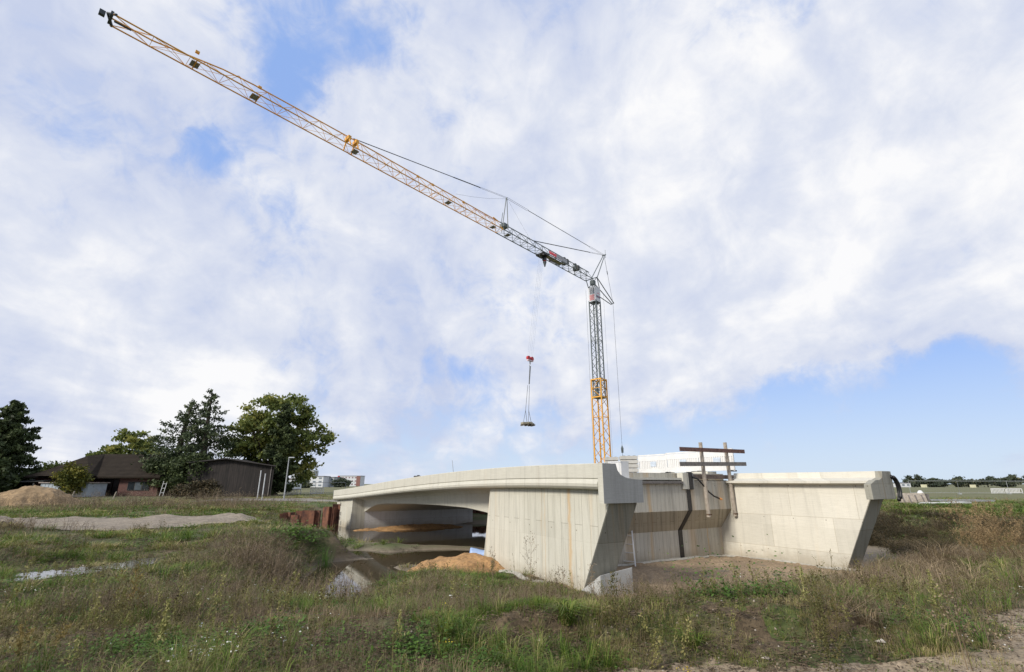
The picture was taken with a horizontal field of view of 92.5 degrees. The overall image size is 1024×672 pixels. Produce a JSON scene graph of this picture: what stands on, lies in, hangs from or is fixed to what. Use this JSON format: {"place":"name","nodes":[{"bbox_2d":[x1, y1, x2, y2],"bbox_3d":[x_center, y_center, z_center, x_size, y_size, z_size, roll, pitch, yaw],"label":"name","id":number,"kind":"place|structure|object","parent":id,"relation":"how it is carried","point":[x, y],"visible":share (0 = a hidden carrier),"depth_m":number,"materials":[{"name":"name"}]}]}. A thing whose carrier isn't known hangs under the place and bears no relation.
{"place":"outdoors","nodes":[
{"label":"outdoors","id":0,"kind":"place"},
{"bbox_2d":[0,513,268,530],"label":"gravel track","id":1,"kind":"structure","parent":0,"point":[124,523],"depth_m":24.18,"materials":[{"name":"gravel"}]},
{"bbox_2d":[193,498,336,501],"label":"road","id":2,"kind":"structure","parent":0,"point":[308,499],"depth_m":47.46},
{"bbox_2d":[283,457,294,499],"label":"street lamp","id":3,"kind":"object","parent":2,"relation":"on","point":[286,479],"visible":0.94,"depth_m":47.92,"materials":[{"name":"metal"}]},
{"bbox_2d":[304,524,486,599],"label":"water","id":4,"kind":"structure","parent":0,"point":[474,535],"depth_m":22.73,"materials":[{"name":"liquid"}]},
{"bbox_2d":[470,547,483,555],"bbox_3d":[-1.032,9.450,21.559,1.700,0.509,0.350,-4,-17,11],"label":"blue tarpaulin","id":5,"kind":"object","parent":4,"relation":"on","point":[476,550],"visible":0.22,"depth_m":21.66,"materials":[{"name":"plastic"}]},
{"bbox_2d":[0,484,1023,671],"bbox_3d":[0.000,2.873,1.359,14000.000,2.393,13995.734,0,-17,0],"label":"ground","id":6,"kind":"structure","parent":0,"point":[933,492],"depth_m":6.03,"materials":[{"name":"plant"}]},
{"bbox_2d":[0,465,12,491],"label":"dark bush","id":7,"kind":"object","parent":6,"relation":"on","point":[4,472],"visible":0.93,"depth_m":55.57,"materials":[{"name":"green plant"}]},
{"bbox_2d":[0,399,42,492],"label":"dark fir","id":8,"kind":"object","parent":6,"relation":"on","point":[15,436],"visible":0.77,"depth_m":58.77,"materials":[{"name":"green plant"}]},
{"bbox_2d":[16,479,55,486],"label":"carport","id":9,"kind":"object","parent":6,"relation":"on","point":[30,482],"visible":0.22,"depth_m":58.91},
{"bbox_2d":[0,485,83,506],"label":"sand heap","id":10,"kind":"object","parent":6,"relation":"on","point":[23,493],"visible":0.56,"depth_m":42.24,"materials":[{"name":"sand"}]},
{"bbox_2d":[9,620,74,663],"bbox_3d":[-4.856,3.193,5.036,0.458,0.499,0.465,-16,-23,42],"label":"goldenrod","id":11,"kind":"object","parent":6,"relation":"on","point":[19,644],"visible":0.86,"depth_m":5.02,"materials":[{"name":"plant"}]},
{"bbox_2d":[39,460,67,470],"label":"green bush","id":12,"kind":"object","parent":6,"relation":"on","point":[49,466],"visible":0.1,"depth_m":64.30,"materials":[{"name":"green plant"}]},
{"bbox_2d":[47,461,94,494],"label":"yellowing tree","id":13,"kind":"object","parent":6,"relation":"on","point":[71,477],"visible":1,"depth_m":54.18,"materials":[{"name":"green plant"}]},
{"bbox_2d":[57,636,85,665],"bbox_3d":[-4.112,3.006,4.580,0.206,0.383,0.230,15,-22,-41],"label":"seed spike","id":14,"kind":"object","parent":6,"relation":"on","point":[77,641],"visible":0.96,"depth_m":4.60,"materials":[{"name":"plant"}]},
{"bbox_2d":[38,482,109,496],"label":"garage","id":15,"kind":"structure","parent":6,"relation":"on","point":[94,487],"depth_m":55.22,"materials":[{"name":"metal"}]},
{"bbox_2d":[0,623,152,671],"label":"leafy clump","id":16,"kind":"object","parent":6,"relation":"on","point":[52,667],"visible":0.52,"depth_m":5.00,"materials":[{"name":"green plant"}]},
{"bbox_2d":[10,556,167,580],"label":"puddle","id":17,"kind":"object","parent":6,"relation":"on","point":[53,572],"visible":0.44,"depth_m":13.07,"materials":[{"name":"grey liquid"}]},
{"bbox_2d":[23,454,173,495],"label":"brick house","id":18,"kind":"structure","parent":6,"relation":"on","point":[120,473],"depth_m":59.37,"materials":[{"name":"tile"}]},
{"bbox_2d":[104,478,118,495],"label":"door","id":19,"kind":"structure","parent":18,"relation":"in","point":[114,489],"depth_m":61.19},
{"bbox_2d":[127,482,148,489],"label":"window","id":20,"kind":"structure","parent":18,"relation":"in","point":[131,485],"depth_m":58.70,"materials":[{"name":"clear glass"}]},
{"bbox_2d":[85,428,164,456],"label":"maple tree","id":21,"kind":"object","parent":6,"relation":"on","point":[132,439],"visible":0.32,"depth_m":82.95,"materials":[{"name":"green plant"}]},
{"bbox_2d":[110,563,146,616],"bbox_3d":[-5.368,3.548,6.772,0.405,0.841,0.446,-7,-18,21],"label":"goldenrod","id":22,"kind":"object","parent":6,"relation":"on","point":[132,582],"visible":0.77,"depth_m":6.83,"materials":[{"name":"plant"}]},
{"bbox_2d":[138,454,186,495],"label":"evergreen bush","id":23,"kind":"object","parent":6,"relation":"on","point":[156,464],"visible":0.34,"depth_m":59.10,"materials":[{"name":"green plant"}]},
{"bbox_2d":[153,599,174,642],"bbox_3d":[-3.538,3.004,4.989,0.180,0.605,0.160,7,-18,-22],"label":"seed spike","id":24,"kind":"object","parent":6,"relation":"on","point":[167,616],"visible":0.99,"depth_m":5.01,"materials":[{"name":"plant"}]},
{"bbox_2d":[130,398,211,469],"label":"spruce tree","id":25,"kind":"object","parent":6,"relation":"on","point":[183,437],"visible":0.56,"depth_m":63.92,"materials":[{"name":"green plant"}]},
{"bbox_2d":[165,451,216,496],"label":"evergreen bush","id":26,"kind":"object","parent":6,"relation":"on","point":[179,477],"visible":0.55,"depth_m":58.18,"materials":[{"name":"green plant"}]},
{"bbox_2d":[166,478,225,498],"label":"round bush","id":27,"kind":"object","parent":6,"relation":"on","point":[207,486],"visible":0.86,"depth_m":51.80,"materials":[{"name":"green plant"}]},
{"bbox_2d":[174,388,244,458],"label":"spruce tree","id":28,"kind":"object","parent":6,"relation":"on","point":[210,434],"visible":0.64,"depth_m":65.57,"materials":[{"name":"green plant"}]},
{"bbox_2d":[183,458,275,495],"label":"timber barn","id":29,"kind":"structure","parent":6,"relation":"on","point":[238,476],"depth_m":58.52,"materials":[{"name":"wood"}]},
{"bbox_2d":[173,609,312,650],"bbox_3d":[-2.805,3.245,5.428,1.320,0.274,1.511,4,-17,-14],"label":"leafy clump","id":30,"kind":"object","parent":6,"relation":"on","point":[267,626],"visible":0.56,"depth_m":5.40,"materials":[{"name":"green plant"}]},
{"bbox_2d":[201,517,286,555],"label":"dead shrub","id":31,"kind":"object","parent":6,"relation":"on","point":[248,535],"visible":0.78,"depth_m":15.07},
{"bbox_2d":[222,543,313,583],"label":"dead shrub","id":32,"kind":"object","parent":6,"relation":"on","point":[269,563],"visible":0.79,"depth_m":13.21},
{"bbox_2d":[217,392,340,486],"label":"oak tree","id":33,"kind":"object","parent":6,"relation":"on","point":[252,422],"visible":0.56,"depth_m":69.19,"materials":[{"name":"green plant"}]},
{"bbox_2d":[263,519,326,542],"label":"leafy clump","id":34,"kind":"object","parent":6,"relation":"on","point":[301,534],"visible":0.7,"depth_m":18.88,"materials":[{"name":"green plant"}]},
{"bbox_2d":[290,515,301,525],"bbox_3d":[-12.845,11.397,28.992,0.398,1.537,0.472,-6,-18,18],"label":"sheet piling","id":35,"kind":"object","parent":6,"relation":"on","point":[294,518],"visible":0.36,"depth_m":29.02,"materials":[{"name":"metal"}]},
{"bbox_2d":[243,569,353,607],"bbox_3d":[-3.629,4.391,8.511,1.612,0.725,1.715,-7,-18,21],"label":"dead shrub","id":36,"kind":"object","parent":6,"relation":"on","point":[298,589],"visible":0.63,"depth_m":8.71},
{"bbox_2d":[279,504,340,529],"bbox_3d":[-13.831,12.600,33.705,3.824,1.960,1.190,3,-17,-10],"label":"sheet piling","id":37,"kind":"object","parent":6,"relation":"on","point":[330,516],"visible":0.56,"depth_m":33.83,"materials":[{"name":"metal"}]},
{"bbox_2d":[310,487,323,493],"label":"white barrier","id":38,"kind":"object","parent":6,"relation":"on","point":[316,490],"visible":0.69,"depth_m":70.56,"materials":[{"name":"plastic"}]},
{"bbox_2d":[309,476,330,486],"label":"apartment block","id":39,"kind":"structure","parent":6,"relation":"on","point":[320,479],"depth_m":235.61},
{"bbox_2d":[317,546,335,567],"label":"reeds","id":40,"kind":"object","parent":6,"relation":"on","point":[326,562],"visible":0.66,"depth_m":18.62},
{"bbox_2d":[330,477,354,486],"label":"tree","id":41,"kind":"object","parent":6,"relation":"on","point":[347,483],"visible":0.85,"depth_m":228.31,"materials":[{"name":"green plant"}]},
{"bbox_2d":[338,476,364,485],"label":"apartment block","id":42,"kind":"structure","parent":6,"relation":"on","point":[358,480],"depth_m":331.29,"materials":[{"name":"white paint"}]},
{"bbox_2d":[98,8,623,462],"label":"tower crane","id":43,"kind":"object","parent":6,"relation":"on","point":[594,290],"visible":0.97,"depth_m":44.12,"materials":[{"name":"yellow paint"}]},
{"bbox_2d":[526,253,542,366],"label":"hook block","id":44,"kind":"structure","parent":43,"relation":"hanging from","point":[529,359],"depth_m":46.90,"materials":[{"name":"metal"}]},
{"bbox_2d":[520,367,534,426],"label":"hanging load","id":45,"kind":"object","parent":44,"relation":"hanging from","point":[523,423],"visible":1,"depth_m":45.02},
{"bbox_2d":[350,561,429,598],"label":"dead shrub","id":46,"kind":"object","parent":6,"relation":"on","point":[388,582],"visible":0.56,"depth_m":11.65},
{"bbox_2d":[394,610,404,640],"bbox_3d":[-1.163,3.059,5.079,0.096,0.411,0.117,10,-19,-30],"label":"seed spike","id":47,"kind":"object","parent":6,"relation":"on","point":[399,619],"visible":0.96,"depth_m":5.10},
{"bbox_2d":[353,523,462,530],"bbox_3d":[-7.197,13.841,34.540,9.000,1.066,3.000,8,-19,-25],"label":"sand heap","id":48,"kind":"object","parent":6,"relation":"on","point":[417,526],"visible":0.69,"depth_m":34.17,"materials":[{"name":"sand"}]},
{"bbox_2d":[349,605,503,664],"bbox_3d":[-0.889,3.078,5.194,1.573,0.435,1.493,8,-19,-26],"label":"leafy clump","id":49,"kind":"object","parent":6,"relation":"on","point":[422,635],"visible":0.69,"depth_m":5.14,"materials":[{"name":"green plant"}]},
{"bbox_2d":[400,570,487,602],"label":"dead shrub","id":50,"kind":"object","parent":6,"relation":"on","point":[443,587],"visible":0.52,"depth_m":10.54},
{"bbox_2d":[407,553,504,573],"bbox_3d":[-1.250,8.854,18.323,6.750,1.456,4.750,9,-19,-27],"label":"sand heap","id":51,"kind":"object","parent":6,"relation":"on","point":[471,560],"visible":0.36,"depth_m":17.35,"materials":[{"name":"sand"}]},
{"bbox_2d":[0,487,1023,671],"bbox_3d":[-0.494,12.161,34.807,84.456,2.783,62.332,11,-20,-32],"label":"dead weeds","id":52,"kind":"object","parent":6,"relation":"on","point":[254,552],"visible":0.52,"depth_m":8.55,"materials":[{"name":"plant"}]},
{"bbox_2d":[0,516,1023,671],"bbox_3d":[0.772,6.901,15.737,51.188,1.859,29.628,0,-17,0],"label":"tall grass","id":53,"kind":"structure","parent":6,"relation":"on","point":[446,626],"depth_m":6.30,"materials":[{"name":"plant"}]},
{"bbox_2d":[0,538,1023,671],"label":"tall stalks","id":54,"kind":"object","parent":6,"relation":"on","point":[322,593],"visible":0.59,"depth_m":6.34,"materials":[{"name":"plant"}]},
{"bbox_2d":[0,499,1023,671],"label":"ground cover","id":55,"kind":"object","parent":6,"relation":"on","point":[118,647],"visible":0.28,"depth_m":5.59,"materials":[{"name":"green plant"}]},
{"bbox_2d":[0,501,1023,671],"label":"olive weeds","id":56,"kind":"object","parent":6,"relation":"on","point":[517,639],"visible":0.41,"depth_m":6.51,"materials":[{"name":"plant"}]},
{"bbox_2d":[4,573,1023,661],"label":"white flowers","id":57,"kind":"object","parent":6,"relation":"on","point":[338,614],"visible":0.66,"depth_m":4.71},
{"bbox_2d":[499,569,549,583],"bbox_3d":[-0.029,8.009,16.334,0.547,0.379,4.462,9,-19,-27],"label":"geotextile","id":58,"kind":"object","parent":6,"relation":"on","point":[515,573],"visible":0.32,"depth_m":15.98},
{"bbox_2d":[520,531,536,570],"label":"dead stalk","id":59,"kind":"object","parent":6,"relation":"on","point":[529,551],"visible":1,"depth_m":13.47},
{"bbox_2d":[82,534,1016,671],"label":"stones","id":60,"kind":"object","parent":6,"relation":"on","point":[706,642],"visible":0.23,"depth_m":5.30,"materials":[{"name":"stone"}]},
{"bbox_2d":[600,569,627,631],"bbox_3d":[1.128,3.063,5.494,0.313,0.816,0.241,-10,-19,30],"label":"tall fleabane","id":61,"kind":"object","parent":6,"relation":"on","point":[612,580],"visible":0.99,"depth_m":5.53,"materials":[{"name":"plant"}]},
{"bbox_2d":[333,463,895,595],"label":"concrete bridge","id":62,"kind":"structure","parent":6,"relation":"on","point":[574,518],"depth_m":18.86,"materials":[{"name":"concrete"}]},
{"bbox_2d":[605,457,618,462],"bbox_3d":[5.549,7.460,27.205,0.736,1.419,0.900,-2,-17,8],"label":"slab stack","id":63,"kind":"object","parent":62,"relation":"on","point":[609,459],"visible":0.18,"depth_m":26.96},
{"bbox_2d":[619,455,638,472],"bbox_3d":[5.997,6.872,25.085,0.872,1.419,0.900,-2,-17,8],"label":"slab stack","id":64,"kind":"object","parent":62,"relation":"on","point":[633,463],"visible":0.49,"depth_m":24.75,"materials":[{"name":"concrete"}]},
{"bbox_2d":[638,454,666,472],"bbox_3d":[7.693,7.039,26.882,0.500,1.045,2.000,10,-20,-30],"label":"site barrier","id":65,"kind":"object","parent":62,"relation":"on","point":[653,463],"visible":0.87,"depth_m":26.84,"materials":[{"name":"white plastic"}]},
{"bbox_2d":[665,451,698,472],"bbox_3d":[8.752,6.517,25.268,0.500,1.045,2.000,10,-20,-30],"label":"site barrier","id":66,"kind":"object","parent":62,"relation":"on","point":[673,459],"visible":0.75,"depth_m":25.33,"materials":[{"name":"white plastic"}]},
{"bbox_2d":[698,442,711,516],"bbox_3d":[8.274,6.137,21.034,0.272,3.074,0.191,10,-20,-30],"label":"timber post","id":67,"kind":"object","parent":62,"relation":"attached to","point":[707,505],"visible":1,"depth_m":20.90,"materials":[{"name":"wood"}]},
{"bbox_2d":[679,462,746,465],"bbox_3d":[8.865,5.596,21.425,4.533,0.260,0.040,10,-20,-30],"label":"guard board","id":68,"kind":"object","parent":67,"relation":"attached to","point":[712,463],"visible":1,"depth_m":21.33,"materials":[{"name":"wood"}]},
{"bbox_2d":[693,475,733,478],"bbox_3d":[9.083,6.277,21.830,3.300,0.170,0.200,10,-20,-30],"label":"timber plank","id":69,"kind":"object","parent":62,"relation":"on","point":[713,476],"visible":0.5,"depth_m":21.64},
{"bbox_2d":[697,448,736,471],"bbox_3d":[9.812,6.013,23.648,0.500,1.045,2.000,10,-20,-30],"label":"site barrier","id":70,"kind":"object","parent":62,"relation":"on","point":[714,457],"visible":0.57,"depth_m":23.60,"materials":[{"name":"white plastic"}]},
{"bbox_2d":[723,442,737,515],"bbox_3d":[9.767,6.382,21.934,0.352,3.168,0.191,10,-20,-30],"label":"timber post","id":71,"kind":"object","parent":62,"relation":"attached to","point":[733,503],"visible":1,"depth_m":21.80,"materials":[{"name":"wood"}]},
{"bbox_2d":[679,447,744,452],"bbox_3d":[8.899,5.042,21.614,4.452,0.210,0.040,10,-20,-30],"label":"guard board","id":72,"kind":"object","parent":71,"relation":"attached to","point":[692,449],"visible":1,"depth_m":21.49,"materials":[{"name":"wood"}]},
{"bbox_2d":[890,475,902,500],"bbox_3d":[13.958,5.514,17.766,0.486,0.926,0.180,10,-20,-30],"label":"hose","id":73,"kind":"object","parent":62,"relation":"attached to","point":[898,488],"visible":1,"depth_m":17.76,"materials":[{"name":"black rubber"}]},
{"bbox_2d":[586,577,652,611],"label":"dead shrub","id":74,"kind":"object","parent":6,"relation":"on","point":[619,595],"visible":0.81,"depth_m":6.02,"materials":[{"name":"plant"}]},
{"bbox_2d":[464,601,906,658],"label":"earth bank","id":75,"kind":"structure","parent":6,"relation":"on","point":[741,618],"depth_m":5.53,"materials":[{"name":"soil"}]},
{"bbox_2d":[522,594,602,625],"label":"sedge tussock","id":76,"kind":"object","parent":75,"relation":"on","point":[570,613],"visible":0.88,"depth_m":5.57,"materials":[{"name":"green plant"}]},
{"bbox_2d":[527,556,845,595],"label":"soil","id":77,"kind":"structure","parent":6,"relation":"on","point":[648,569],"depth_m":17.57,"materials":[{"name":"soil"}]},
{"bbox_2d":[625,530,635,565],"bbox_3d":[4.505,8.140,18.937,0.577,1.359,0.444,-8,-18,24],"label":"ladder","id":78,"kind":"object","parent":77,"relation":"on","point":[633,552],"visible":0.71,"depth_m":18.80,"materials":[{"name":"grey metal"}]},
{"bbox_2d":[617,555,723,566],"bbox_3d":[5.664,8.999,19.384,8.554,0.288,0.309,10,-20,-31],"label":"geotextile","id":79,"kind":"object","parent":77,"relation":"on","point":[660,560],"visible":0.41,"depth_m":19.77,"materials":[{"name":"fabric"}]},
{"bbox_2d":[723,555,856,570],"bbox_3d":[10.743,9.050,19.529,0.359,0.275,5.486,10,-20,-31],"label":"geotextile","id":80,"kind":"object","parent":77,"relation":"on","point":[832,568],"visible":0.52,"depth_m":19.23,"materials":[{"name":"fabric"}]},
{"bbox_2d":[660,620,722,649],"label":"sedge tussock","id":81,"kind":"object","parent":6,"relation":"on","point":[699,640],"visible":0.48,"depth_m":5.33,"materials":[{"name":"green plant"}]},
{"bbox_2d":[630,536,775,607],"bbox_3d":[2.662,3.062,6.547,1.723,0.865,1.360,5,-17,-16],"label":"leafy clump","id":82,"kind":"object","parent":6,"relation":"on","point":[711,576],"visible":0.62,"depth_m":6.51,"materials":[{"name":"green plant"}]},
{"bbox_2d":[743,534,847,596],"bbox_3d":[3.531,3.018,6.431,0.973,0.763,1.066,0,-17,0],"label":"leafy clump","id":83,"kind":"object","parent":6,"relation":"on","point":[780,580],"visible":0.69,"depth_m":6.36,"materials":[{"name":"green plant"}]},
{"bbox_2d":[798,566,810,618],"bbox_3d":[3.423,3.008,5.734,0.119,0.582,0.136,6,-18,-20],"label":"seed spike","id":84,"kind":"object","parent":6,"relation":"on","point":[800,574],"visible":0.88,"depth_m":5.75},
{"bbox_2d":[801,568,848,671],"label":"tall fleabane","id":85,"kind":"object","parent":6,"relation":"on","point":[819,607],"visible":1,"depth_m":4.73,"materials":[{"name":"plant"}]},
{"bbox_2d":[775,569,878,615],"bbox_3d":[3.779,3.070,5.908,1.124,0.415,1.031,-14,-22,39],"label":"dead shrub","id":86,"kind":"object","parent":6,"relation":"on","point":[841,597],"visible":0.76,"depth_m":5.78,"materials":[{"name":"plant"}]},
{"bbox_2d":[830,603,911,629],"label":"dry tussock","id":87,"kind":"object","parent":6,"relation":"on","point":[869,619],"visible":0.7,"depth_m":5.48,"materials":[{"name":"plant"}]},
{"bbox_2d":[832,562,975,603],"bbox_3d":[6.384,4.128,8.149,1.775,0.645,1.389,-8,-18,24],"label":"dead shrub","id":88,"kind":"object","parent":6,"relation":"on","point":[898,585],"visible":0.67,"depth_m":8.17,"materials":[{"name":"plant"}]},
{"bbox_2d":[896,493,929,502],"bbox_3d":[31.530,12.780,38.584,2.100,0.787,1.090,-4,-17,11],"label":"board stack","id":89,"kind":"object","parent":6,"relation":"on","point":[913,497],"visible":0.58,"depth_m":38.37,"materials":[{"name":"wood"}]},
{"bbox_2d":[901,474,925,486],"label":"tree","id":90,"kind":"object","parent":6,"relation":"on","point":[917,480],"visible":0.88,"depth_m":238.97,"materials":[{"name":"green plant"}]},
{"bbox_2d":[818,540,1023,595],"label":"tall dry grass","id":91,"kind":"structure","parent":6,"relation":"on","point":[913,563],"depth_m":12.77,"materials":[{"name":"plant"}]},
{"bbox_2d":[920,478,944,486],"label":"tree","id":92,"kind":"object","parent":6,"relation":"on","point":[932,482],"visible":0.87,"depth_m":237.96,"materials":[{"name":"green plant"}]},
{"bbox_2d":[926,569,940,603],"bbox_3d":[5.362,3.288,6.212,0.161,0.630,0.131,2,-17,-8],"label":"seed spike","id":93,"kind":"object","parent":6,"relation":"on","point":[929,578],"visible":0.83,"depth_m":6.25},
{"bbox_2d":[892,537,980,569],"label":"dry tussock","id":94,"kind":"object","parent":6,"relation":"on","point":[946,555],"visible":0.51,"depth_m":14.51,"materials":[{"name":"plant"}]},
{"bbox_2d":[869,507,1023,557],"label":"brush","id":95,"kind":"object","parent":6,"relation":"on","point":[878,536],"visible":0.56,"depth_m":24.82,"materials":[{"name":"green plant"}]},
{"bbox_2d":[926,565,975,670],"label":"bare thistle","id":96,"kind":"object","parent":6,"relation":"on","point":[958,619],"visible":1,"depth_m":4.56,"materials":[{"name":"plant"}]},
{"bbox_2d":[945,475,966,486],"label":"tree","id":97,"kind":"object","parent":6,"relation":"on","point":[956,480],"visible":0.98,"depth_m":240.36,"materials":[{"name":"green plant"}]},
{"bbox_2d":[930,499,993,501],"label":"metal frames","id":98,"kind":"structure","parent":6,"relation":"on","point":[958,500],"depth_m":40.00,"materials":[{"name":"metal"}]},
{"bbox_2d":[963,479,984,486],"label":"tree","id":99,"kind":"object","parent":6,"relation":"on","point":[971,481],"visible":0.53,"depth_m":242.26,"materials":[{"name":"green plant"}]},
{"bbox_2d":[930,595,1018,663],"bbox_3d":[4.757,2.991,5.031,0.522,0.568,0.589,12,-21,-35],"label":"bare thistle","id":100,"kind":"object","parent":6,"relation":"on","point":[1010,627],"visible":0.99,"depth_m":5.00,"materials":[{"name":"plant"}]},
{"bbox_2d":[936,495,1023,561],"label":"orange shrub","id":101,"kind":"object","parent":6,"relation":"on","point":[980,530],"visible":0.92,"depth_m":14.85,"materials":[{"name":"plant"}]},
{"bbox_2d":[975,476,1000,486],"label":"tree","id":102,"kind":"object","parent":6,"relation":"on","point":[992,480],"visible":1,"depth_m":234.17,"materials":[{"name":"green plant"}]},
{"bbox_2d":[960,498,1023,558],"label":"orange shrub","id":103,"kind":"object","parent":6,"relation":"on","point":[990,523],"visible":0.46,"depth_m":15.65,"materials":[{"name":"plant"}]},
{"bbox_2d":[995,477,1016,486],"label":"tree","id":104,"kind":"object","parent":6,"relation":"on","point":[1003,482],"visible":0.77,"depth_m":233.84,"materials":[{"name":"green plant"}]},
{"bbox_2d":[1000,474,1023,484],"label":"tree","id":105,"kind":"object","parent":6,"relation":"on","point":[1015,479],"visible":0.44,"depth_m":239.37,"materials":[{"name":"green plant"}]},
{"bbox_2d":[1006,488,1022,493],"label":"white barrier","id":106,"kind":"object","parent":6,"relation":"on","point":[1015,491],"visible":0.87,"depth_m":78.19,"materials":[{"name":"plastic"}]},
{"bbox_2d":[0,0,1023,483],"label":"sky","id":107,"kind":"structure","parent":0,"point":[806,217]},
{"bbox_2d":[608,461,628,477],"bbox_3d":[3.189,4.011,14.627,0.342,0.515,0.540,10,-20,-30],"label":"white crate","id":108,"kind":"object","parent":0,"point":[622,468],"visible":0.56,"depth_m":14.43,"materials":[{"name":"plastic"}]},
{"bbox_2d":[616,608,1023,671],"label":"dirt path","id":109,"kind":"structure","parent":0,"point":[1018,650],"depth_m":4.80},
{"bbox_2d":[893,482,910,486],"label":"white house","id":110,"kind":"structure","parent":0,"point":[904,484],"depth_m":235.43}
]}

